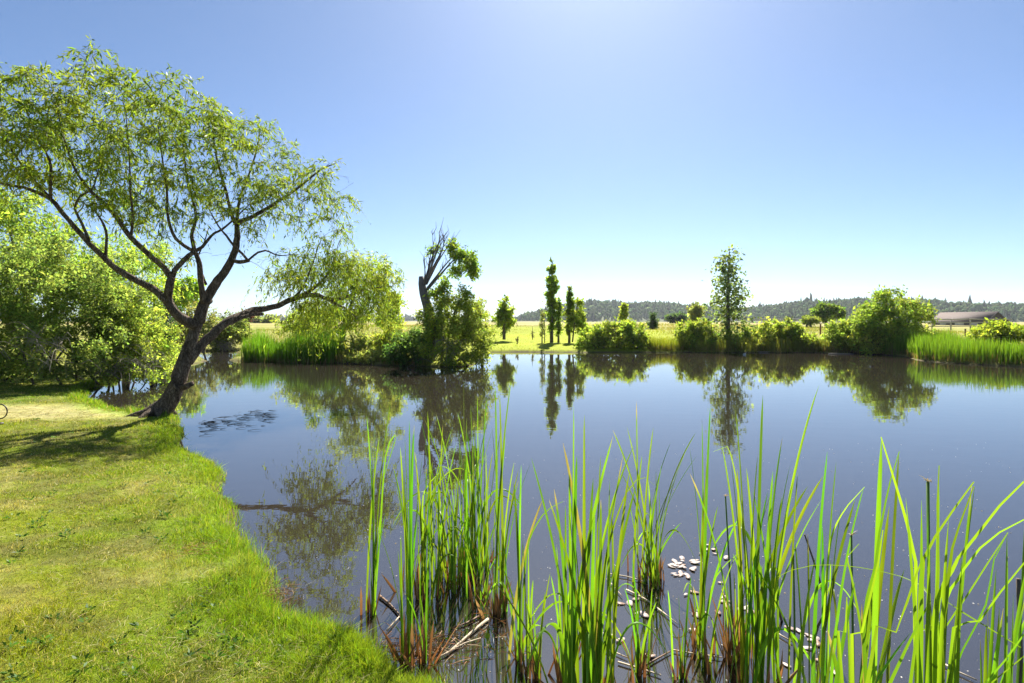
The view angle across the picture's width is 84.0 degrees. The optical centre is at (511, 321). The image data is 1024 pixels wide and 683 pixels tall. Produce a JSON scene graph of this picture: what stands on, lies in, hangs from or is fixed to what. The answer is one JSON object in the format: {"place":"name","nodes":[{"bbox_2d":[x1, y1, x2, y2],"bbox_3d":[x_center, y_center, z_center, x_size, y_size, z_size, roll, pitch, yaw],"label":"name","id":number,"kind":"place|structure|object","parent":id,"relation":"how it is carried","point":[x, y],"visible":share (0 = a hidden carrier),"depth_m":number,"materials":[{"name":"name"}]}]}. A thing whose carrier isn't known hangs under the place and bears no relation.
{"place":"outdoors","nodes":[
{"label":"outdoors","id":0,"kind":"place"},
{"bbox_2d":[0,398,376,682],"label":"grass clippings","id":1,"kind":"object","parent":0,"point":[304,669],"depth_m":3.49,"materials":[{"name":"green plant"}]},
{"bbox_2d":[154,536,230,556],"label":"dead grass","id":2,"kind":"structure","parent":0,"point":[194,547],"depth_m":4.42,"materials":[{"name":"green plant"}]},
{"bbox_2d":[0,321,1023,682],"bbox_3d":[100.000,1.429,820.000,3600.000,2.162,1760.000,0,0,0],"label":"ground","id":3,"kind":"structure","parent":0,"point":[530,345],"depth_m":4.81,"materials":[{"name":"plant"}]},
{"bbox_2d":[0,185,112,369],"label":"willow shrub","id":4,"kind":"object","parent":3,"relation":"on","point":[28,226],"visible":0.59,"depth_m":19.83,"materials":[{"name":"green plant"}]},
{"bbox_2d":[0,231,162,387],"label":"willow shrub","id":5,"kind":"object","parent":3,"relation":"on","point":[21,315],"visible":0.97,"depth_m":15.71,"materials":[{"name":"green plant"}]},
{"bbox_2d":[61,278,183,388],"bbox_3d":[-11.422,0.531,16.803,3.082,3.701,4.188,0,0,-28],"label":"willow shrub","id":6,"kind":"object","parent":3,"relation":"on","point":[142,362],"visible":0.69,"depth_m":16.61,"materials":[{"name":"green plant"}]},
{"bbox_2d":[68,225,188,359],"bbox_3d":[-13.798,-0.844,20.563,3.630,5.451,4.632,0,0,-25],"label":"willow shrub","id":7,"kind":"object","parent":3,"relation":"on","point":[161,281],"visible":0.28,"depth_m":20.37,"materials":[{"name":"green plant"}]},
{"bbox_2d":[156,286,178,342],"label":"shrub","id":8,"kind":"object","parent":3,"relation":"on","point":[171,320],"visible":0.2,"depth_m":30.95,"materials":[{"name":"green plant"}]},
{"bbox_2d":[0,417,353,682],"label":"lawn weeds","id":9,"kind":"object","parent":3,"relation":"on","point":[135,624],"visible":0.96,"depth_m":3.18,"materials":[{"name":"green plant"}]},
{"bbox_2d":[157,299,221,351],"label":"inlet shrub","id":10,"kind":"object","parent":3,"relation":"on","point":[185,331],"visible":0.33,"depth_m":34.95,"materials":[{"name":"green plant"}]},
{"bbox_2d":[173,273,206,312],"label":"round tree","id":11,"kind":"object","parent":3,"relation":"on","point":[191,292],"visible":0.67,"depth_m":43.47,"materials":[{"name":"green plant"}]},
{"bbox_2d":[0,35,410,417],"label":"willow tree","id":12,"kind":"object","parent":3,"relation":"on","point":[42,135],"visible":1,"depth_m":10.88,"materials":[{"name":"green plant"}]},
{"bbox_2d":[197,307,255,351],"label":"inlet shrub","id":13,"kind":"object","parent":3,"relation":"on","point":[238,330],"visible":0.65,"depth_m":36.09,"materials":[{"name":"green plant"}]},
{"bbox_2d":[245,314,280,322],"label":"distant tree","id":14,"kind":"object","parent":3,"relation":"on","point":[265,319],"visible":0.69,"depth_m":148.27,"materials":[{"name":"green plant"}]},
{"bbox_2d":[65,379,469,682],"bbox_3d":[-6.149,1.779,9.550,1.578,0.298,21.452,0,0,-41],"label":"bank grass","id":15,"kind":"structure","parent":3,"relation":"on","point":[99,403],"depth_m":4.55,"materials":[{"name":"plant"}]},
{"bbox_2d":[263,577,305,604],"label":"dead grass","id":16,"kind":"structure","parent":3,"relation":"on","point":[284,589],"depth_m":3.89,"materials":[{"name":"plant"}]},
{"bbox_2d":[238,322,345,363],"bbox_3d":[-10.499,0.988,26.925,5.817,1.938,2.612,0,0,21],"label":"reed bed","id":17,"kind":"object","parent":3,"relation":"on","point":[284,351],"visible":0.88,"depth_m":26.35,"materials":[{"name":"green plant"}]},
{"bbox_2d":[320,332,347,353],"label":"bank shrub","id":18,"kind":"object","parent":3,"relation":"on","point":[342,342],"visible":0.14,"depth_m":26.59,"materials":[{"name":"green plant"}]},
{"bbox_2d":[269,247,404,338],"bbox_3d":[-9.018,-1.351,29.804,6.520,5.266,4.188,0,0,0],"label":"tree","id":19,"kind":"object","parent":3,"relation":"on","point":[352,320],"visible":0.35,"depth_m":29.25,"materials":[{"name":"green plant"}]},
{"bbox_2d":[339,332,376,355],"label":"bank shrub","id":20,"kind":"object","parent":3,"relation":"on","point":[363,341],"visible":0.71,"depth_m":26.18,"materials":[{"name":"green plant"}]},
{"bbox_2d":[343,346,385,364],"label":"bank shrub","id":21,"kind":"object","parent":3,"relation":"on","point":[346,358],"visible":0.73,"depth_m":25.12,"materials":[{"name":"green plant"}]},
{"bbox_2d":[360,402,395,616],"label":"cattail plant","id":22,"kind":"object","parent":3,"relation":"on","point":[372,608],"visible":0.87,"depth_m":3.70,"materials":[{"name":"green plant"}]},
{"bbox_2d":[370,318,406,351],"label":"bank shrub","id":23,"kind":"object","parent":3,"relation":"on","point":[377,343],"visible":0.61,"depth_m":25.99,"materials":[{"name":"green plant"}]},
{"bbox_2d":[372,290,408,330],"bbox_3d":[-7.066,-0.368,32.975,2.264,3.089,2.139,0,0,0],"label":"sapling tree","id":24,"kind":"object","parent":3,"relation":"on","point":[396,303],"visible":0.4,"depth_m":32.90,"materials":[{"name":"green plant"}]},
{"bbox_2d":[378,424,428,665],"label":"cattail plant","id":25,"kind":"object","parent":3,"relation":"on","point":[406,638],"visible":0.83,"depth_m":3.17,"materials":[{"name":"green plant"}]},
{"bbox_2d":[380,323,436,365],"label":"dark bush","id":26,"kind":"object","parent":3,"relation":"on","point":[396,350],"visible":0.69,"depth_m":24.39,"materials":[{"name":"green plant"}]},
{"bbox_2d":[399,555,461,669],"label":"cattail plant","id":27,"kind":"object","parent":3,"relation":"on","point":[423,646],"visible":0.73,"depth_m":3.15,"materials":[{"name":"green plant"}]},
{"bbox_2d":[418,218,483,344],"bbox_3d":[-2.682,-1.556,25.139,2.928,6.060,1.957,0,0,0],"label":"broken tree","id":28,"kind":"object","parent":3,"relation":"on","point":[470,265],"visible":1,"depth_m":25.07,"materials":[{"name":"green plant"}]},
{"bbox_2d":[410,282,499,367],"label":"willow bush","id":29,"kind":"object","parent":3,"relation":"on","point":[461,331],"visible":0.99,"depth_m":23.96,"materials":[{"name":"green plant"}]},
{"bbox_2d":[489,294,517,339],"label":"sapling tree","id":30,"kind":"object","parent":3,"relation":"on","point":[505,318],"visible":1,"depth_m":43.63,"materials":[{"name":"green plant"}]},
{"bbox_2d":[9,322,1023,365],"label":"meadow grass","id":31,"kind":"structure","parent":3,"relation":"on","point":[673,327],"depth_m":52.61,"materials":[{"name":"plant"}]},
{"bbox_2d":[484,473,562,672],"bbox_3d":[0.068,1.409,3.226,0.298,1.222,0.565,0,0,-21],"label":"cattail plant","id":32,"kind":"object","parent":3,"relation":"on","point":[524,642],"visible":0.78,"depth_m":3.17,"materials":[{"name":"green plant"}]},
{"bbox_2d":[516,575,559,682],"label":"cattail plant","id":33,"kind":"object","parent":3,"relation":"on","point":[536,672],"visible":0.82,"depth_m":3.02,"materials":[{"name":"green plant"}]},
{"bbox_2d":[537,301,545,342],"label":"poplar tree","id":34,"kind":"object","parent":3,"relation":"on","point":[541,333],"visible":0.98,"depth_m":40.97,"materials":[{"name":"green plant"}]},
{"bbox_2d":[543,256,560,342],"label":"poplar tree","id":35,"kind":"object","parent":3,"relation":"on","point":[552,281],"visible":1,"depth_m":41.37,"materials":[{"name":"green plant"}]},
{"bbox_2d":[527,553,581,682],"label":"cattail plant","id":36,"kind":"object","parent":3,"relation":"on","point":[559,667],"visible":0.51,"depth_m":2.99,"materials":[{"name":"green plant"}]},
{"bbox_2d":[554,297,563,342],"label":"poplar tree","id":37,"kind":"object","parent":3,"relation":"on","point":[559,328],"visible":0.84,"depth_m":41.70,"materials":[{"name":"green plant"}]},
{"bbox_2d":[562,284,575,342],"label":"poplar tree","id":38,"kind":"object","parent":3,"relation":"on","point":[569,299],"visible":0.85,"depth_m":41.40,"materials":[{"name":"green plant"}]},
{"bbox_2d":[567,296,586,341],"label":"broadleaf sapling","id":39,"kind":"object","parent":3,"relation":"on","point":[578,319],"visible":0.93,"depth_m":40.86,"materials":[{"name":"green plant"}]},
{"bbox_2d":[494,412,670,682],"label":"cattail plant","id":40,"kind":"object","parent":3,"relation":"on","point":[571,639],"visible":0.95,"depth_m":2.79,"materials":[{"name":"green plant"}]},
{"bbox_2d":[526,446,654,682],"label":"cattail plant","id":41,"kind":"object","parent":3,"relation":"on","point":[608,648],"visible":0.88,"depth_m":2.85,"materials":[{"name":"green plant"}]},
{"bbox_2d":[573,319,621,349],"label":"shore bush","id":42,"kind":"object","parent":3,"relation":"on","point":[597,336],"visible":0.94,"depth_m":35.62,"materials":[{"name":"green plant"}]},
{"bbox_2d":[618,302,628,322],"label":"poplar tree","id":43,"kind":"object","parent":3,"relation":"on","point":[623,313],"visible":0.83,"depth_m":54.76,"materials":[{"name":"green plant"}]},
{"bbox_2d":[609,317,653,349],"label":"shore bush","id":44,"kind":"object","parent":3,"relation":"on","point":[633,335],"visible":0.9,"depth_m":35.55,"materials":[{"name":"green plant"}]},
{"bbox_2d":[645,312,659,328],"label":"conifer tree","id":45,"kind":"object","parent":3,"relation":"on","point":[653,322],"visible":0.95,"depth_m":61.83,"materials":[{"name":"green plant"}]},
{"bbox_2d":[647,336,689,351],"bbox_3d":[9.734,1.339,35.665,2.766,1.049,2.639,0,0,0],"label":"reed bed","id":46,"kind":"object","parent":3,"relation":"on","point":[662,344],"visible":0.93,"depth_m":35.05,"materials":[{"name":"green plant"}]},
{"bbox_2d":[664,311,688,323],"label":"distant tree","id":47,"kind":"object","parent":3,"relation":"on","point":[674,317],"visible":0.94,"depth_m":139.11,"materials":[{"name":"green plant"}]},
{"bbox_2d":[670,317,718,350],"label":"shore bush","id":48,"kind":"object","parent":3,"relation":"on","point":[699,329],"visible":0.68,"depth_m":35.55,"materials":[{"name":"green plant"}]},
{"bbox_2d":[685,301,705,321],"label":"distant tree","id":49,"kind":"object","parent":3,"relation":"on","point":[695,311],"visible":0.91,"depth_m":69.63,"materials":[{"name":"green plant"}]},
{"bbox_2d":[700,244,758,336],"bbox_3d":[13.974,-1.415,36.111,3.418,7.027,3.337,0,0,37],"label":"cottonwood tree","id":50,"kind":"object","parent":3,"relation":"on","point":[725,281],"visible":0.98,"depth_m":35.96,"materials":[{"name":"green plant"}]},
{"bbox_2d":[705,325,754,352],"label":"shore bush","id":51,"kind":"object","parent":3,"relation":"on","point":[746,333],"visible":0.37,"depth_m":35.56,"materials":[{"name":"green plant"}]},
{"bbox_2d":[743,316,794,351],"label":"shore bush","id":52,"kind":"object","parent":3,"relation":"on","point":[765,333],"visible":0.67,"depth_m":35.47,"materials":[{"name":"green plant"}]},
{"bbox_2d":[770,316,818,346],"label":"shore bush","id":53,"kind":"object","parent":3,"relation":"on","point":[797,329],"visible":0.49,"depth_m":35.31,"materials":[{"name":"green plant"}]},
{"bbox_2d":[749,318,858,325],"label":"board fence","id":54,"kind":"object","parent":3,"relation":"on","point":[785,318],"visible":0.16,"depth_m":116.44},
{"bbox_2d":[799,314,821,326],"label":"field shrub","id":55,"kind":"object","parent":3,"relation":"on","point":[811,320],"visible":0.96,"depth_m":71.55,"materials":[{"name":"green plant"}]},
{"bbox_2d":[809,297,841,325],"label":"oak tree","id":56,"kind":"object","parent":3,"relation":"on","point":[824,311],"visible":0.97,"depth_m":74.33,"materials":[{"name":"green plant"}]},
{"bbox_2d":[829,304,846,322],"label":"oak tree","id":57,"kind":"object","parent":3,"relation":"on","point":[842,314],"visible":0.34,"depth_m":76.41,"materials":[{"name":"green plant"}]},
{"bbox_2d":[813,313,865,352],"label":"shore bush","id":58,"kind":"object","parent":3,"relation":"on","point":[839,330],"visible":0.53,"depth_m":34.09,"materials":[{"name":"green plant"}]},
{"bbox_2d":[792,334,895,354],"bbox_3d":[20.057,1.324,34.106,5.730,1.084,2.849,0,0,41],"label":"reed bed","id":59,"kind":"object","parent":3,"relation":"on","point":[890,352],"visible":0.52,"depth_m":33.99,"materials":[{"name":"green plant"}]},
{"bbox_2d":[846,284,941,354],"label":"spreading bush","id":60,"kind":"object","parent":3,"relation":"on","point":[875,326],"visible":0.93,"depth_m":32.49,"materials":[{"name":"green plant"}]},
{"bbox_2d":[778,437,1023,682],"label":"cattail plant","id":61,"kind":"object","parent":3,"relation":"on","point":[918,627],"visible":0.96,"depth_m":1.28,"materials":[{"name":"green plant"}]},
{"bbox_2d":[921,324,944,335],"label":"field shrub","id":62,"kind":"object","parent":3,"relation":"on","point":[929,331],"visible":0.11,"depth_m":39.67,"materials":[{"name":"green plant"}]},
{"bbox_2d":[918,318,1012,329],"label":"rail fence","id":63,"kind":"object","parent":3,"relation":"on","point":[951,322],"visible":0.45,"depth_m":61.12,"materials":[{"name":"wood"}]},
{"bbox_2d":[909,481,1023,682],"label":"cattail plant","id":64,"kind":"object","parent":3,"relation":"on","point":[935,630],"visible":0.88,"depth_m":1.30,"materials":[{"name":"green plant"}]},
{"bbox_2d":[930,311,1008,324],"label":"barn","id":65,"kind":"structure","parent":3,"relation":"on","point":[969,315],"depth_m":122.88,"materials":[{"name":"grey"}]},
{"bbox_2d":[963,317,1023,344],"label":"shore bush","id":66,"kind":"object","parent":3,"relation":"on","point":[1001,329],"visible":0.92,"depth_m":32.51,"materials":[{"name":"green plant"}]},
{"bbox_2d":[0,0,1023,320],"label":"sky","id":67,"kind":"structure","parent":0,"point":[847,148],"materials":[{"name":"blue"}]},
{"bbox_2d":[86,351,1023,682],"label":"water","id":68,"kind":"structure","parent":0,"point":[298,481],"depth_m":7.34,"materials":[{"name":"blue liquid"}]},
{"bbox_2d":[198,409,278,435],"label":"floating weed","id":69,"kind":"object","parent":68,"relation":"on","point":[212,426],"visible":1,"depth_m":10.80,"materials":[{"name":"green plant"}]},
{"bbox_2d":[331,347,429,365],"bbox_3d":[-6.051,1.510,25.427,5.693,0.783,1.796,0,0,22],"label":"reed bed","id":70,"kind":"object","parent":68,"relation":"on","point":[339,358],"visible":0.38,"depth_m":24.89,"materials":[{"name":"green plant"}]},
{"bbox_2d":[379,595,399,615],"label":"dead reed","id":71,"kind":"object","parent":68,"relation":"on","point":[389,604],"visible":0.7,"depth_m":3.78,"materials":[{"name":"plant"}]},
{"bbox_2d":[340,618,491,672],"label":"reed litter","id":72,"kind":"object","parent":68,"relation":"on","point":[397,645],"visible":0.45,"depth_m":3.30,"materials":[{"name":"brown plant"}]},
{"bbox_2d":[382,415,475,600],"bbox_3d":[-0.560,1.317,4.041,0.756,1.407,0.707,0,0,0],"label":"cattail plant","id":73,"kind":"object","parent":68,"relation":"in","point":[441,550],"visible":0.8,"depth_m":3.99,"materials":[{"name":"green plant"}]},
{"bbox_2d":[436,638,480,658],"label":"dead reed","id":74,"kind":"object","parent":68,"relation":"on","point":[460,645],"visible":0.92,"depth_m":3.32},
{"bbox_2d":[395,394,523,576],"bbox_3d":[-0.407,1.236,4.477,0.994,1.569,0.769,0,0,0],"label":"cattail plant","id":75,"kind":"object","parent":68,"relation":"in","point":[472,507],"visible":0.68,"depth_m":4.37,"materials":[{"name":"green plant"}]},
{"bbox_2d":[442,537,481,585],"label":"cattail plant","id":76,"kind":"object","parent":68,"relation":"in","point":[457,565],"visible":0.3,"depth_m":4.15,"materials":[{"name":"green plant"}]},
{"bbox_2d":[445,618,488,655],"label":"dead reed","id":77,"kind":"object","parent":68,"relation":"on","point":[480,625],"visible":0.98,"depth_m":3.43,"materials":[{"name":"plant"}]},
{"bbox_2d":[453,614,480,628],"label":"dead reed","id":78,"kind":"object","parent":68,"relation":"on","point":[473,619],"visible":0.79,"depth_m":3.57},
{"bbox_2d":[417,598,530,664],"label":"reed litter","id":79,"kind":"object","parent":68,"relation":"on","point":[486,633],"visible":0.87,"depth_m":3.42,"materials":[{"name":"brown plant"}]},
{"bbox_2d":[464,515,505,609],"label":"cattail plant","id":80,"kind":"object","parent":68,"relation":"in","point":[478,591],"visible":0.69,"depth_m":3.87,"materials":[{"name":"green plant"}]},
{"bbox_2d":[475,384,529,618],"bbox_3d":[-0.146,1.205,3.740,0.365,1.631,0.399,0,0,44],"label":"cattail plant","id":81,"kind":"object","parent":68,"relation":"in","point":[501,601],"visible":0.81,"depth_m":3.73,"materials":[{"name":"green plant"}]},
{"bbox_2d":[618,661,660,675],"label":"dead reed","id":82,"kind":"object","parent":68,"relation":"on","point":[623,663],"visible":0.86,"depth_m":3.11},
{"bbox_2d":[621,560,661,676],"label":"cattail plant","id":83,"kind":"object","parent":68,"relation":"in","point":[640,665],"visible":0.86,"depth_m":3.07,"materials":[{"name":"green plant"}]},
{"bbox_2d":[613,404,698,588],"bbox_3d":[1.038,1.302,4.170,0.467,1.438,0.603,0,0,-36],"label":"cattail plant","id":84,"kind":"object","parent":68,"relation":"in","point":[655,569],"visible":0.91,"depth_m":4.16,"materials":[{"name":"green plant"}]},
{"bbox_2d":[646,651,670,666],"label":"dead reed","id":85,"kind":"object","parent":68,"relation":"on","point":[653,660],"visible":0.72,"depth_m":3.18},
{"bbox_2d":[668,579,699,681],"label":"cattail plant","id":86,"kind":"object","parent":68,"relation":"in","point":[682,673],"visible":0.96,"depth_m":3.02,"materials":[{"name":"green plant"}]},
{"bbox_2d":[680,414,738,661],"bbox_3d":[1.125,1.257,3.279,0.255,1.527,0.528,0,0,-35],"label":"cattail plant","id":87,"kind":"object","parent":68,"relation":"in","point":[699,639],"visible":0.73,"depth_m":3.23,"materials":[{"name":"green plant"}]},
{"bbox_2d":[689,567,762,669],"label":"cattail plant","id":88,"kind":"object","parent":68,"relation":"in","point":[727,641],"visible":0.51,"depth_m":3.19,"materials":[{"name":"green plant"}]},
{"bbox_2d":[724,494,732,654],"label":"seed stalk","id":89,"kind":"object","parent":68,"relation":"in","point":[725,495],"visible":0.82,"depth_m":3.20,"materials":[{"name":"green plant"}]},
{"bbox_2d":[689,335,847,352],"bbox_3d":[15.438,1.325,34.733,9.311,1.160,2.094,0,0,5],"label":"reed bed","id":90,"kind":"object","parent":68,"relation":"on","point":[771,346],"visible":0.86,"depth_m":34.58,"materials":[{"name":"green plant"}]},
{"bbox_2d":[690,386,855,682],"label":"cattail plant","id":91,"kind":"object","parent":68,"relation":"in","point":[761,619],"visible":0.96,"depth_m":2.91,"materials":[{"name":"green plant"}]},
{"bbox_2d":[793,540,795,672],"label":"seed stalk","id":92,"kind":"object","parent":68,"relation":"on","point":[794,633],"visible":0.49,"depth_m":2.90,"materials":[{"name":"green plant"}]},
{"bbox_2d":[754,456,863,682],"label":"cattail plant","id":93,"kind":"object","parent":68,"relation":"in","point":[824,650],"visible":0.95,"depth_m":2.62,"materials":[{"name":"green plant"}]},
{"bbox_2d":[804,534,821,644],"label":"bulrush stalk","id":94,"kind":"object","parent":68,"relation":"on","point":[819,622],"visible":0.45,"depth_m":3.30,"materials":[{"name":"green plant"}]},
{"bbox_2d":[773,584,908,682],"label":"cattail plant","id":95,"kind":"object","parent":68,"relation":"in","point":[837,673],"visible":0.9,"depth_m":1.91,"materials":[{"name":"green plant"}]},
{"bbox_2d":[848,530,855,682],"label":"seed stalk","id":96,"kind":"object","parent":68,"relation":"on","point":[852,605],"visible":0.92,"depth_m":2.35,"materials":[{"name":"green plant"}]},
{"bbox_2d":[827,441,903,682],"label":"cattail plant","id":97,"kind":"object","parent":68,"relation":"in","point":[873,616],"visible":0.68,"depth_m":2.06,"materials":[{"name":"green plant"}]},
{"bbox_2d":[919,475,931,629],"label":"seed stalk","id":98,"kind":"object","parent":68,"relation":"on","point":[928,497],"visible":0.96,"depth_m":1.50,"materials":[{"name":"green plant"}]},
{"bbox_2d":[866,327,1023,365],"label":"reed bed","id":99,"kind":"object","parent":68,"relation":"on","point":[954,346],"visible":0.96,"depth_m":26.28,"materials":[{"name":"green plant"}]},
{"bbox_2d":[980,611,1023,682],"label":"cattail plant","id":100,"kind":"object","parent":68,"relation":"in","point":[985,675],"visible":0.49,"depth_m":1.80,"materials":[{"name":"green plant"}]},
{"bbox_2d":[1016,578,1022,682],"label":"stalk","id":101,"kind":"object","parent":68,"relation":"in","point":[1018,585],"visible":0.47,"depth_m":2.29,"materials":[{"name":"green plant"}]},
{"bbox_2d":[516,311,736,321],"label":"hills","id":102,"kind":"structure","parent":0,"point":[639,320],"depth_m":768.56,"materials":[{"name":"plant"}]},
{"bbox_2d":[514,298,754,320],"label":"hill forest","id":103,"kind":"object","parent":102,"relation":"on","point":[608,309],"visible":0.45,"depth_m":837.80,"materials":[{"name":"plant"}]},
{"bbox_2d":[360,449,1010,682],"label":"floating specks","id":104,"kind":"object","parent":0,"point":[694,580],"visible":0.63,"depth_m":4.08,"materials":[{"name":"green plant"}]},
{"bbox_2d":[735,318,1023,321],"bbox_3d":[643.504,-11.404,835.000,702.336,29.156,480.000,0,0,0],"label":"hills","id":105,"kind":"structure","parent":0,"point":[1016,320],"depth_m":607.67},
{"bbox_2d":[732,293,1023,320],"bbox_3d":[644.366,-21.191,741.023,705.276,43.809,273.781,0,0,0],"label":"hill forest","id":106,"kind":"object","parent":105,"relation":"on","point":[798,309],"visible":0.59,"depth_m":702.27,"materials":[{"name":"plant"}]},
{"bbox_3d":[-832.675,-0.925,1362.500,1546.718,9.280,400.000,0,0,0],"label":"hills","id":107,"kind":"structure","parent":0,"visible":0},
{"bbox_2d":[0,313,419,320],"bbox_3d":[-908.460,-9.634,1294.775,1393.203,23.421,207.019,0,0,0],"label":"hill forest","id":108,"kind":"object","parent":107,"relation":"on","point":[408,318],"visible":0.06,"depth_m":1274.36,"materials":[{"name":"plant"}]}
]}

